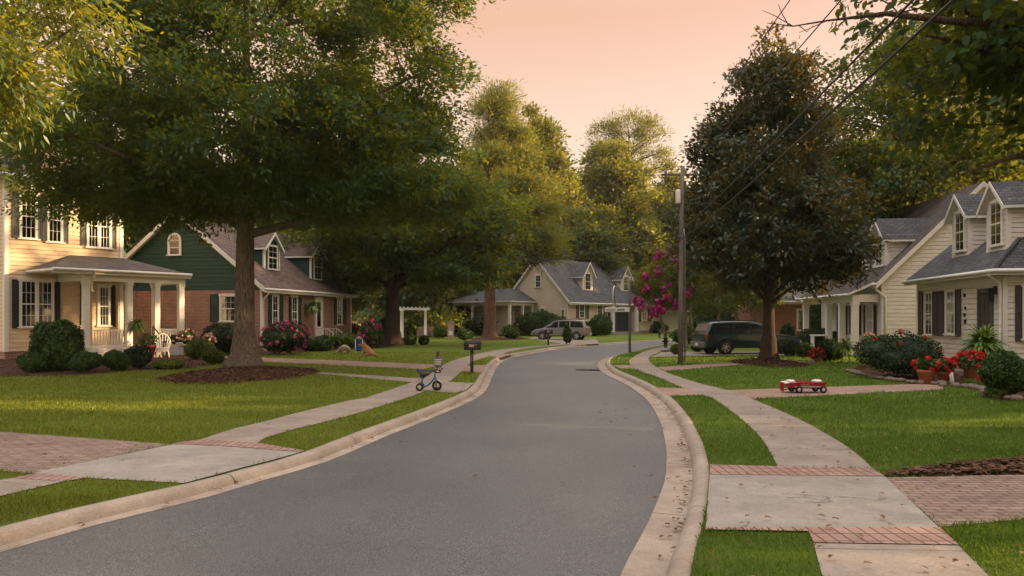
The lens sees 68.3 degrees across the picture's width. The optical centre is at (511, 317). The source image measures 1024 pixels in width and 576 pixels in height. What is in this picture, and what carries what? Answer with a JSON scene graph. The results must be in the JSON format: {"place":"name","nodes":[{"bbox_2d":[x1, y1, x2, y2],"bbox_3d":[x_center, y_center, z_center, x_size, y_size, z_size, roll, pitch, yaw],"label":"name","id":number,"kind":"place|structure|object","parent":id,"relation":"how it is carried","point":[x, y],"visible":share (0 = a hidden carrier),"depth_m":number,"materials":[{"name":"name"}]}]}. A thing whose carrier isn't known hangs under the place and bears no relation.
{"place":"outdoors","nodes":[
{"label":"outdoors","id":0,"kind":"place"},
{"bbox_2d":[0,324,673,525],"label":"lawn","id":1,"kind":"structure","parent":0,"point":[445,344],"depth_m":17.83,"materials":[{"name":"green plant"}]},
{"bbox_2d":[0,478,62,495],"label":"sidewalk","id":2,"kind":"structure","parent":1,"relation":"on","point":[9,485],"depth_m":8.56,"materials":[{"name":"concrete"}]},
{"bbox_2d":[13,473,84,480],"bbox_3d":[-5.452,1.884,8.930,0.834,0.001,0.297,0,0,17],"label":"brick edging","id":3,"kind":"object","parent":1,"relation":"on","point":[44,476],"visible":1,"depth_m":8.92,"materials":[{"name":"red brick"}]},
{"bbox_2d":[27,319,84,370],"bbox_3d":[-16.439,0.994,27.325,1.633,1.926,1.643,0,0,0],"label":"shrub","id":4,"kind":"object","parent":1,"relation":"on","point":[57,344],"visible":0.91,"depth_m":26.78,"materials":[{"name":"green plant"}]},
{"bbox_2d":[0,0,163,191],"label":"willow oak","id":5,"kind":"object","parent":1,"relation":"on","point":[18,92],"visible":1,"depth_m":15.13,"materials":[{"name":"green plant"}]},
{"bbox_2d":[0,432,169,472],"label":"brick driveway","id":6,"kind":"structure","parent":1,"relation":"on","point":[28,458],"depth_m":10.87,"materials":[{"name":"red brick"}]},
{"bbox_2d":[0,141,192,358],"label":"house","id":7,"kind":"structure","parent":1,"relation":"on","point":[61,270],"depth_m":35.86,"materials":[{"name":"yellow"}]},
{"bbox_2d":[17,190,40,240],"bbox_3d":[-22.468,-4.767,35.121,0.130,2.252,0.937,0,0,37],"label":"window","id":8,"kind":"structure","parent":7,"relation":"in","point":[28,231],"depth_m":35.13,"materials":[{"name":"white glass"}]},
{"bbox_2d":[17,277,55,327],"bbox_3d":[-22.255,-0.697,35.404,0.130,2.335,1.657,0,0,37],"label":"window","id":9,"kind":"structure","parent":7,"relation":"in","point":[36,295],"depth_m":35.35,"materials":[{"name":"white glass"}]},
{"bbox_2d":[45,200,65,243],"bbox_3d":[-21.783,-4.708,36.021,0.130,2.286,0.881,0,0,37],"label":"window","id":10,"kind":"structure","parent":7,"relation":"in","point":[54,235],"depth_m":36.04,"materials":[{"name":"white glass"}]},
{"bbox_2d":[85,209,113,249],"bbox_3d":[-20.553,-4.615,37.637,0.130,2.331,1.369,0,0,37],"label":"window","id":11,"kind":"structure","parent":7,"relation":"in","point":[102,238],"depth_m":37.67,"materials":[{"name":"white glass"}]},
{"bbox_2d":[96,284,112,326],"bbox_3d":[-20.412,-0.627,37.820,0.130,2.131,0.763,0,0,37],"label":"window","id":12,"kind":"structure","parent":7,"relation":"in","point":[103,290],"depth_m":37.81,"materials":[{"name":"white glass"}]},
{"bbox_2d":[0,354,226,375],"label":"mulch","id":13,"kind":"object","parent":1,"relation":"on","point":[9,367],"visible":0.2,"depth_m":28.13,"materials":[{"name":"brown plant"}]},
{"bbox_2d":[15,352,46,372],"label":"shrub","id":14,"kind":"object","parent":13,"relation":"on","point":[27,362],"visible":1,"depth_m":26.03,"materials":[{"name":"green plant"}]},
{"bbox_2d":[68,350,103,371],"bbox_3d":[-14.824,1.490,26.210,1.111,0.787,1.031,0,0,0],"label":"shrub","id":15,"kind":"object","parent":13,"relation":"on","point":[83,361],"visible":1,"depth_m":26.05,"materials":[{"name":"green plant"}]},
{"bbox_2d":[103,349,131,370],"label":"shrub","id":16,"kind":"object","parent":13,"relation":"on","point":[114,359],"visible":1,"depth_m":26.77,"materials":[{"name":"green plant"}]},
{"bbox_2d":[124,344,152,368],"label":"shrub","id":17,"kind":"object","parent":13,"relation":"on","point":[140,355],"visible":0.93,"depth_m":28.04,"materials":[{"name":"green plant"}]},
{"bbox_2d":[146,359,184,369],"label":"shrub","id":18,"kind":"object","parent":13,"relation":"on","point":[164,364],"visible":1,"depth_m":27.77,"materials":[{"name":"green plant"}]},
{"bbox_2d":[184,337,211,358],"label":"shrub","id":19,"kind":"object","parent":13,"relation":"on","point":[194,348],"visible":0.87,"depth_m":34.07,"materials":[{"name":"green plant"}]},
{"bbox_2d":[200,346,224,363],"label":"shrub","id":20,"kind":"object","parent":13,"relation":"on","point":[211,355],"visible":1,"depth_m":30.91,"materials":[{"name":"green plant"}]},
{"bbox_2d":[96,156,177,255],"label":"tree","id":21,"kind":"object","parent":1,"relation":"on","point":[132,241],"depth_m":68.15,"materials":[{"name":"green plant"}]},
{"bbox_2d":[36,444,299,482],"bbox_3d":[-4.399,1.890,9.997,2.231,0.001,2.458,0,0,19],"label":"apron","id":22,"kind":"object","parent":1,"relation":"on","point":[181,463],"visible":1,"depth_m":9.81,"materials":[{"name":"concrete"}]},
{"bbox_2d":[199,323,233,352],"bbox_3d":[-14.932,1.079,39.104,2.386,1.736,2.234,0,0,-20],"label":"shrub","id":23,"kind":"object","parent":1,"relation":"on","point":[223,334],"visible":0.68,"depth_m":38.44,"materials":[{"name":"green plant"}]},
{"bbox_2d":[155,365,319,383],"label":"mulch","id":24,"kind":"object","parent":1,"relation":"on","point":[234,374],"visible":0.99,"depth_m":23.75,"materials":[{"name":"brown plant"}]},
{"bbox_2d":[0,0,504,367],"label":"oak tree","id":25,"kind":"object","parent":24,"relation":"on","point":[160,152],"visible":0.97,"depth_m":25.77,"materials":[{"name":"green plant"}]},
{"bbox_2d":[175,439,302,451],"bbox_3d":[-3.960,1.884,11.226,2.261,0.001,0.474,0,0,18],"label":"brick edging","id":26,"kind":"object","parent":1,"relation":"on","point":[230,443],"visible":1,"depth_m":11.25,"materials":[{"name":"red brick"}]},
{"bbox_2d":[124,215,359,351],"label":"house","id":27,"kind":"structure","parent":1,"relation":"on","point":[289,283],"depth_m":43.39,"materials":[{"name":"red brick"}]},
{"bbox_2d":[166,233,182,255],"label":"window","id":28,"kind":"structure","parent":27,"relation":"in","point":[174,247],"depth_m":43.07,"materials":[{"name":"white glass"}]},
{"bbox_2d":[218,293,234,321],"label":"window","id":29,"kind":"structure","parent":27,"relation":"in","point":[226,300],"depth_m":42.37,"materials":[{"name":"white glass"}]},
{"bbox_2d":[314,297,322,336],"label":"door","id":30,"kind":"structure","parent":27,"relation":"in","point":[318,319],"depth_m":48.68,"materials":[{"name":"white wood"}]},
{"bbox_2d":[222,341,393,354],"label":"mulch","id":31,"kind":"object","parent":1,"relation":"on","point":[302,350],"visible":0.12,"depth_m":42.58,"materials":[{"name":"brown plant"}]},
{"bbox_2d":[258,320,310,353],"bbox_3d":[-11.772,0.996,39.138,2.645,1.818,2.675,0,0,-28],"label":"shrub","id":32,"kind":"object","parent":31,"relation":"on","point":[287,335],"visible":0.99,"depth_m":38.47,"materials":[{"name":"green plant"}]},
{"bbox_2d":[331,332,359,348],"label":"shrub","id":33,"kind":"object","parent":31,"relation":"on","point":[341,339],"visible":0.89,"depth_m":45.05,"materials":[{"name":"green plant"}]},
{"bbox_2d":[357,318,385,347],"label":"shrub","id":34,"kind":"object","parent":31,"relation":"on","point":[372,334],"visible":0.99,"depth_m":47.48,"materials":[{"name":"green plant"}]},
{"bbox_2d":[311,334,333,350],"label":"shrub","id":35,"kind":"object","parent":1,"relation":"on","point":[323,342],"visible":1,"depth_m":42.91,"materials":[{"name":"green plant"}]},
{"bbox_2d":[225,357,443,368],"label":"brick driveway","id":36,"kind":"structure","parent":1,"relation":"on","point":[367,364],"depth_m":31.43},
{"bbox_2d":[317,372,421,381],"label":"path","id":37,"kind":"structure","parent":1,"relation":"on","point":[403,379],"depth_m":24.04,"materials":[{"name":"concrete"}]},
{"bbox_2d":[336,213,452,317],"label":"tree","id":38,"kind":"object","parent":1,"relation":"on","point":[361,299],"visible":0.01,"depth_m":82.12,"materials":[{"name":"green plant"}]},
{"bbox_2d":[203,342,591,442],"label":"sidewalk","id":39,"kind":"structure","parent":1,"relation":"on","point":[260,431],"depth_m":15.59,"materials":[{"name":"concrete"}]},
{"bbox_2d":[416,365,442,390],"bbox_3d":[-2.164,1.550,19.665,0.715,0.675,0.576,0,0,7],"label":"tricycle","id":40,"kind":"object","parent":39,"relation":"on","point":[436,385],"visible":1,"depth_m":19.63,"materials":[{"name":"metal"}]},
{"bbox_2d":[269,125,544,345],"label":"shade tree","id":41,"kind":"object","parent":1,"relation":"on","point":[364,265],"visible":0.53,"depth_m":50.73,"materials":[{"name":"green plant"}]},
{"bbox_2d":[352,269,474,336],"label":"tree","id":42,"kind":"object","parent":1,"relation":"on","point":[409,297],"visible":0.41,"depth_m":75.57,"materials":[{"name":"green plant"}]},
{"bbox_2d":[429,382,473,392],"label":"concrete path","id":43,"kind":"structure","parent":1,"relation":"on","point":[456,387],"depth_m":20.51,"materials":[{"name":"concrete"}]},
{"bbox_2d":[444,281,497,334],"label":"tree","id":44,"kind":"object","parent":1,"relation":"on","point":[465,308],"visible":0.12,"depth_m":85.03,"materials":[{"name":"green plant"}]},
{"bbox_2d":[6,400,1023,575],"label":"fallen leaves","id":45,"kind":"object","parent":1,"relation":"on","point":[883,516],"visible":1,"depth_m":8.36,"materials":[{"name":"brown plant"}]},
{"bbox_2d":[451,71,583,337],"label":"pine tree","id":46,"kind":"object","parent":1,"relation":"on","point":[502,133],"visible":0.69,"depth_m":70.55,"materials":[{"name":"green plant"}]},
{"bbox_2d":[495,98,580,288],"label":"tree","id":47,"kind":"object","parent":1,"relation":"on","point":[552,132],"visible":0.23,"depth_m":96.06,"materials":[{"name":"green plant"}]},
{"bbox_2d":[513,309,566,335],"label":"shrub","id":48,"kind":"object","parent":1,"relation":"on","point":[529,322],"visible":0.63,"depth_m":79.52,"materials":[{"name":"green plant"}]},
{"bbox_2d":[447,258,655,334],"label":"house","id":49,"kind":"structure","parent":1,"relation":"on","point":[583,290],"depth_m":83.38,"materials":[{"name":"brick"}]},
{"bbox_2d":[529,337,598,344],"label":"driveway","id":50,"kind":"structure","parent":1,"relation":"on","point":[560,340],"depth_m":63.61,"materials":[{"name":"concrete"}]},
{"bbox_2d":[531,319,591,339],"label":"minivan","id":51,"kind":"object","parent":50,"relation":"on","point":[581,329],"visible":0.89,"depth_m":65.79,"materials":[{"name":"silver metal"}]},
{"bbox_2d":[546,150,593,228],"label":"tree","id":52,"kind":"object","parent":1,"relation":"on","point":[581,198],"visible":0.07,"depth_m":102.98,"materials":[{"name":"green plant"}]},
{"bbox_2d":[551,200,646,298],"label":"tree","id":53,"kind":"object","parent":1,"relation":"on","point":[594,232],"visible":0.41,"depth_m":92.86,"materials":[{"name":"green plant"}]},
{"bbox_2d":[588,314,612,335],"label":"shrub","id":54,"kind":"object","parent":1,"relation":"on","point":[601,325],"visible":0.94,"depth_m":78.42,"materials":[{"name":"green plant"}]},
{"bbox_2d":[573,135,665,269],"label":"tree","id":55,"kind":"object","parent":1,"relation":"on","point":[625,193],"visible":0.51,"depth_m":108.12,"materials":[{"name":"green plant"}]},
{"bbox_2d":[578,103,683,179],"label":"deciduous tree","id":56,"kind":"object","parent":1,"relation":"on","point":[648,124],"visible":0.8,"depth_m":133.92,"materials":[{"name":"green plant"}]},
{"bbox_2d":[621,217,678,275],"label":"tree","id":57,"kind":"object","parent":1,"relation":"on","point":[643,253],"visible":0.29,"depth_m":101.81,"materials":[{"name":"green plant"}]},
{"bbox_2d":[622,187,691,238],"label":"tree","id":58,"kind":"object","parent":1,"relation":"on","point":[663,213],"visible":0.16,"depth_m":116.78,"materials":[{"name":"green plant"}]},
{"bbox_2d":[651,157,690,204],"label":"tree","id":59,"kind":"object","parent":1,"relation":"on","point":[668,182],"visible":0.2,"depth_m":131.21,"materials":[{"name":"green plant"}]},
{"bbox_2d":[650,294,694,332],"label":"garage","id":60,"kind":"structure","parent":1,"relation":"on","point":[670,319],"depth_m":97.14,"materials":[{"name":"brick"}]},
{"bbox_2d":[663,258,731,328],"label":"tree","id":61,"kind":"object","parent":1,"relation":"on","point":[711,315],"visible":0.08,"depth_m":86.01,"materials":[{"name":"green plant"}]},
{"bbox_2d":[0,341,677,575],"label":"road","id":62,"kind":"structure","parent":0,"point":[418,499],"depth_m":8.03,"materials":[{"name":"grey asphalt"}]},
{"bbox_2d":[0,340,671,551],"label":"gutter","id":63,"kind":"object","parent":62,"relation":"on","point":[51,534],"visible":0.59,"depth_m":9.30,"materials":[{"name":"concrete"}]},
{"bbox_2d":[0,339,672,545],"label":"kerb","id":64,"kind":"structure","parent":62,"relation":"on","point":[20,530],"depth_m":8.89,"materials":[{"name":"concrete"}]},
{"bbox_2d":[597,355,692,575],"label":"gutter","id":65,"kind":"object","parent":62,"relation":"on","point":[644,559],"visible":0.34,"depth_m":8.13,"materials":[{"name":"concrete"}]},
{"bbox_2d":[0,0,1017,319],"label":"sky","id":66,"kind":"structure","parent":0,"point":[577,60],"materials":[{"name":"pink"}]},
{"bbox_2d":[800,304,820,335],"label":"window","id":67,"kind":"structure","parent":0,"point":[814,317],"depth_m":50.03,"materials":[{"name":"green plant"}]},
{"bbox_2d":[610,344,1023,575],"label":"lawn","id":68,"kind":"structure","parent":0,"point":[747,563],"depth_m":12.32,"materials":[{"name":"green plant"}]},
{"bbox_2d":[605,277,630,352],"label":"street sign","id":69,"kind":"object","parent":68,"relation":"on","point":[620,309],"visible":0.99,"depth_m":41.43,"materials":[{"name":"metal"}]},
{"bbox_2d":[605,344,709,575],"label":"kerb","id":70,"kind":"structure","parent":68,"relation":"on","point":[682,557],"depth_m":8.81,"materials":[{"name":"concrete"}]},
{"bbox_2d":[627,238,725,347],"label":"crape myrtle","id":71,"kind":"object","parent":68,"relation":"on","point":[661,297],"visible":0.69,"depth_m":46.59,"materials":[{"name":"pink plant"}]},
{"bbox_2d":[661,166,698,363],"bbox_3d":[6.970,-2.079,31.102,1.550,8.359,0.417,0,0,0],"label":"utility pole","id":72,"kind":"object","parent":68,"relation":"on","point":[679,196],"visible":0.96,"depth_m":31.05,"materials":[{"name":"brown wood"}]},
{"bbox_2d":[678,0,913,232],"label":"wire","id":73,"kind":"object","parent":72,"relation":"attached to","point":[854,60],"visible":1,"depth_m":9.24,"materials":[{"name":"black metal"}]},
{"bbox_2d":[679,0,955,240],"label":"wire","id":74,"kind":"object","parent":72,"relation":"attached to","point":[930,21],"visible":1,"depth_m":8.52,"materials":[{"name":"black metal"}]},
{"bbox_2d":[687,279,755,319],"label":"tree","id":75,"kind":"object","parent":68,"relation":"on","point":[723,303],"visible":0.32,"depth_m":52.44,"materials":[{"name":"green plant"}]},
{"bbox_2d":[652,352,796,356],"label":"driveway","id":76,"kind":"structure","parent":68,"relation":"on","point":[665,354],"depth_m":39.21,"materials":[{"name":"concrete"}]},
{"bbox_2d":[690,320,801,354],"bbox_3d":[12.523,1.026,40.418,5.675,1.837,2.156,0,0,-11],"label":"estate car","id":77,"kind":"object","parent":76,"relation":"on","point":[725,337],"visible":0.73,"depth_m":39.44,"materials":[{"name":"green paint"}]},
{"bbox_2d":[658,361,813,370],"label":"brick path","id":78,"kind":"structure","parent":68,"relation":"on","point":[683,367],"depth_m":29.47,"materials":[{"name":"brown brick"}]},
{"bbox_2d":[629,346,872,468],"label":"sidewalk","id":79,"kind":"structure","parent":68,"relation":"on","point":[787,445],"depth_m":12.68,"materials":[{"name":"concrete"}]},
{"bbox_2d":[721,280,791,321],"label":"tree","id":80,"kind":"object","parent":68,"relation":"on","point":[753,301],"visible":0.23,"depth_m":53.93,"materials":[{"name":"green plant"}]},
{"bbox_2d":[731,358,811,366],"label":"mulch","id":81,"kind":"object","parent":68,"relation":"on","point":[772,362],"visible":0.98,"depth_m":30.56,"materials":[{"name":"brown plant"}]},
{"bbox_2d":[651,21,892,358],"bbox_3d":[10.943,-5.379,32.927,9.978,14.559,9.177,0,0,0],"label":"magnolia tree","id":82,"kind":"object","parent":81,"relation":"on","point":[781,225],"visible":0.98,"depth_m":31.41,"materials":[{"name":"green plant"}]},
{"bbox_2d":[732,261,825,336],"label":"house","id":83,"kind":"structure","parent":68,"relation":"on","point":[791,312],"depth_m":56.03,"materials":[{"name":"brick"}]},
{"bbox_2d":[710,464,883,475],"bbox_3d":[3.446,1.880,9.259,2.058,0.001,0.627,0,0,8],"label":"brick edging","id":84,"kind":"object","parent":68,"relation":"on","point":[752,470],"visible":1,"depth_m":9.31,"materials":[{"name":"red brick"}]},
{"bbox_2d":[797,328,837,347],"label":"shrub","id":85,"kind":"object","parent":68,"relation":"on","point":[807,337],"visible":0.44,"depth_m":43.26,"materials":[{"name":"green plant"}]},
{"bbox_2d":[706,474,937,526],"bbox_3d":[3.089,1.884,7.894,2.030,0.001,2.843,0,0,15],"label":"apron","id":86,"kind":"object","parent":68,"relation":"on","point":[785,501],"visible":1,"depth_m":7.71,"materials":[{"name":"concrete"}]},
{"bbox_2d":[706,527,956,543],"bbox_3d":[2.783,1.880,6.535,2.134,0.001,0.527,0,0,0],"label":"brick edging","id":87,"kind":"object","parent":68,"relation":"on","point":[920,535],"visible":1,"depth_m":6.56,"materials":[{"name":"red brick"}]},
{"bbox_2d":[816,337,846,360],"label":"shrub","id":88,"kind":"object","parent":68,"relation":"on","point":[827,346],"visible":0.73,"depth_m":32.77,"materials":[{"name":"green plant"}]},
{"bbox_2d":[729,384,942,398],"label":"brick path","id":89,"kind":"structure","parent":68,"relation":"on","point":[762,393],"depth_m":19.71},
{"bbox_2d":[780,381,826,392],"bbox_3d":[7.363,1.750,19.201,1.100,0.279,0.538,0,0,-2],"label":"toy wagon","id":90,"kind":"object","parent":89,"relation":"on","point":[798,386],"visible":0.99,"depth_m":18.99,"materials":[{"name":"red metal"}]},
{"bbox_2d":[757,0,1023,177],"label":"shade tree","id":91,"kind":"object","parent":68,"relation":"on","point":[983,50],"visible":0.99,"depth_m":11.74,"materials":[{"name":"green plant"}]},
{"bbox_2d":[795,181,987,354],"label":"house","id":92,"kind":"structure","parent":68,"relation":"on","point":[920,236],"depth_m":38.67,"materials":[{"name":"wood"}]},
{"bbox_2d":[766,0,1023,226],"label":"shade tree","id":93,"kind":"object","parent":68,"relation":"on","point":[888,173],"visible":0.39,"depth_m":44.09,"materials":[{"name":"green plant"}]},
{"bbox_2d":[814,543,987,575],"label":"sidewalk","id":94,"kind":"structure","parent":68,"relation":"on","point":[884,559],"depth_m":5.88,"materials":[{"name":"concrete"}]},
{"bbox_2d":[854,364,964,383],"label":"mulch","id":95,"kind":"object","parent":68,"relation":"on","point":[959,378],"visible":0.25,"depth_m":24.80,"materials":[{"name":"brown plant"}]},
{"bbox_2d":[853,329,943,376],"bbox_3d":[12.257,1.123,23.957,2.711,1.564,2.518,0,0,-43],"label":"shrub","id":96,"kind":"object","parent":95,"relation":"on","point":[885,353],"visible":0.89,"depth_m":23.44,"materials":[{"name":"green plant"}]},
{"bbox_2d":[933,356,957,381],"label":"potted plant","id":97,"kind":"object","parent":95,"relation":"on","point":[945,370],"visible":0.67,"depth_m":21.86,"materials":[{"name":"red plant"}]},
{"bbox_2d":[910,355,941,383],"bbox_3d":[11.891,1.484,21.777,0.760,0.832,0.704,0,0,0],"label":"potted plant","id":98,"kind":"object","parent":68,"relation":"on","point":[927,366],"visible":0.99,"depth_m":21.59,"materials":[{"name":"red plant"}]},
{"bbox_2d":[863,84,1022,215],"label":"shade tree","id":99,"kind":"object","parent":68,"relation":"on","point":[961,184],"visible":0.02,"depth_m":50.93,"materials":[{"name":"green plant"}]},
{"bbox_2d":[885,455,1023,475],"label":"mulch","id":100,"kind":"object","parent":68,"relation":"on","point":[1011,465],"visible":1,"depth_m":9.35,"materials":[{"name":"brown plant"}]},
{"bbox_2d":[887,474,1023,525],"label":"brick driveway","id":101,"kind":"structure","parent":68,"relation":"on","point":[942,500],"depth_m":8.01,"materials":[{"name":"red brick"}]},
{"bbox_2d":[901,181,1023,374],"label":"house","id":102,"kind":"structure","parent":68,"relation":"on","point":[972,273],"depth_m":27.09,"materials":[{"name":"beige"}]},
{"bbox_2d":[922,291,933,335],"bbox_3d":[17.111,-0.182,31.078,0.130,1.857,0.977,0,0,9],"label":"window","id":103,"kind":"structure","parent":102,"relation":"in","point":[927,294],"depth_m":31.06,"materials":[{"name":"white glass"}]},
{"bbox_2d":[942,289,955,335],"bbox_3d":[16.768,-0.216,28.940,0.130,1.769,1.007,0,0,9],"label":"window","id":104,"kind":"structure","parent":102,"relation":"in","point":[949,293],"depth_m":28.92,"materials":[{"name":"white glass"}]},
{"bbox_2d":[980,293,989,328],"bbox_3d":[16.356,0.343,26.076,0.040,2.414,0.860,0,0,9],"label":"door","id":105,"kind":"structure","parent":102,"relation":"in","point":[984,304],"depth_m":26.13,"materials":[{"name":"brown paint"}]},
{"bbox_2d":[951,349,986,378],"bbox_3d":[13.508,1.347,22.307,0.978,0.867,0.932,0,0,0],"label":"potted plant","id":106,"kind":"object","parent":68,"relation":"on","point":[970,370],"visible":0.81,"depth_m":22.15,"materials":[{"name":"red plant"}]},
{"bbox_2d":[960,88,1023,184],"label":"shade tree","id":107,"kind":"object","parent":68,"relation":"on","point":[994,170],"visible":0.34,"depth_m":41.38,"materials":[{"name":"green plant"}]},
{"bbox_2d":[983,391,1023,400],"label":"mulch","id":108,"kind":"object","parent":68,"relation":"on","point":[1003,399],"visible":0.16,"depth_m":17.72,"materials":[{"name":"brown wood"}]},
{"bbox_2d":[977,348,1023,394],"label":"shrub","id":109,"kind":"object","parent":108,"relation":"on","point":[999,368],"visible":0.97,"depth_m":17.70,"materials":[{"name":"green plant"}]},
{"bbox_3d":[14.719,1.590,23.600,0.400,0.621,0.400,0,0,0],"label":"plant stand","id":110,"kind":"object","parent":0,"visible":0},
{"bbox_2d":[955,323,1009,355],"bbox_3d":[14.727,0.712,23.606,1.431,1.135,1.467,0,0,0],"label":"potted fern","id":111,"kind":"object","parent":110,"relation":"on","point":[984,340],"visible":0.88,"depth_m":23.42,"materials":[{"name":"plant"}]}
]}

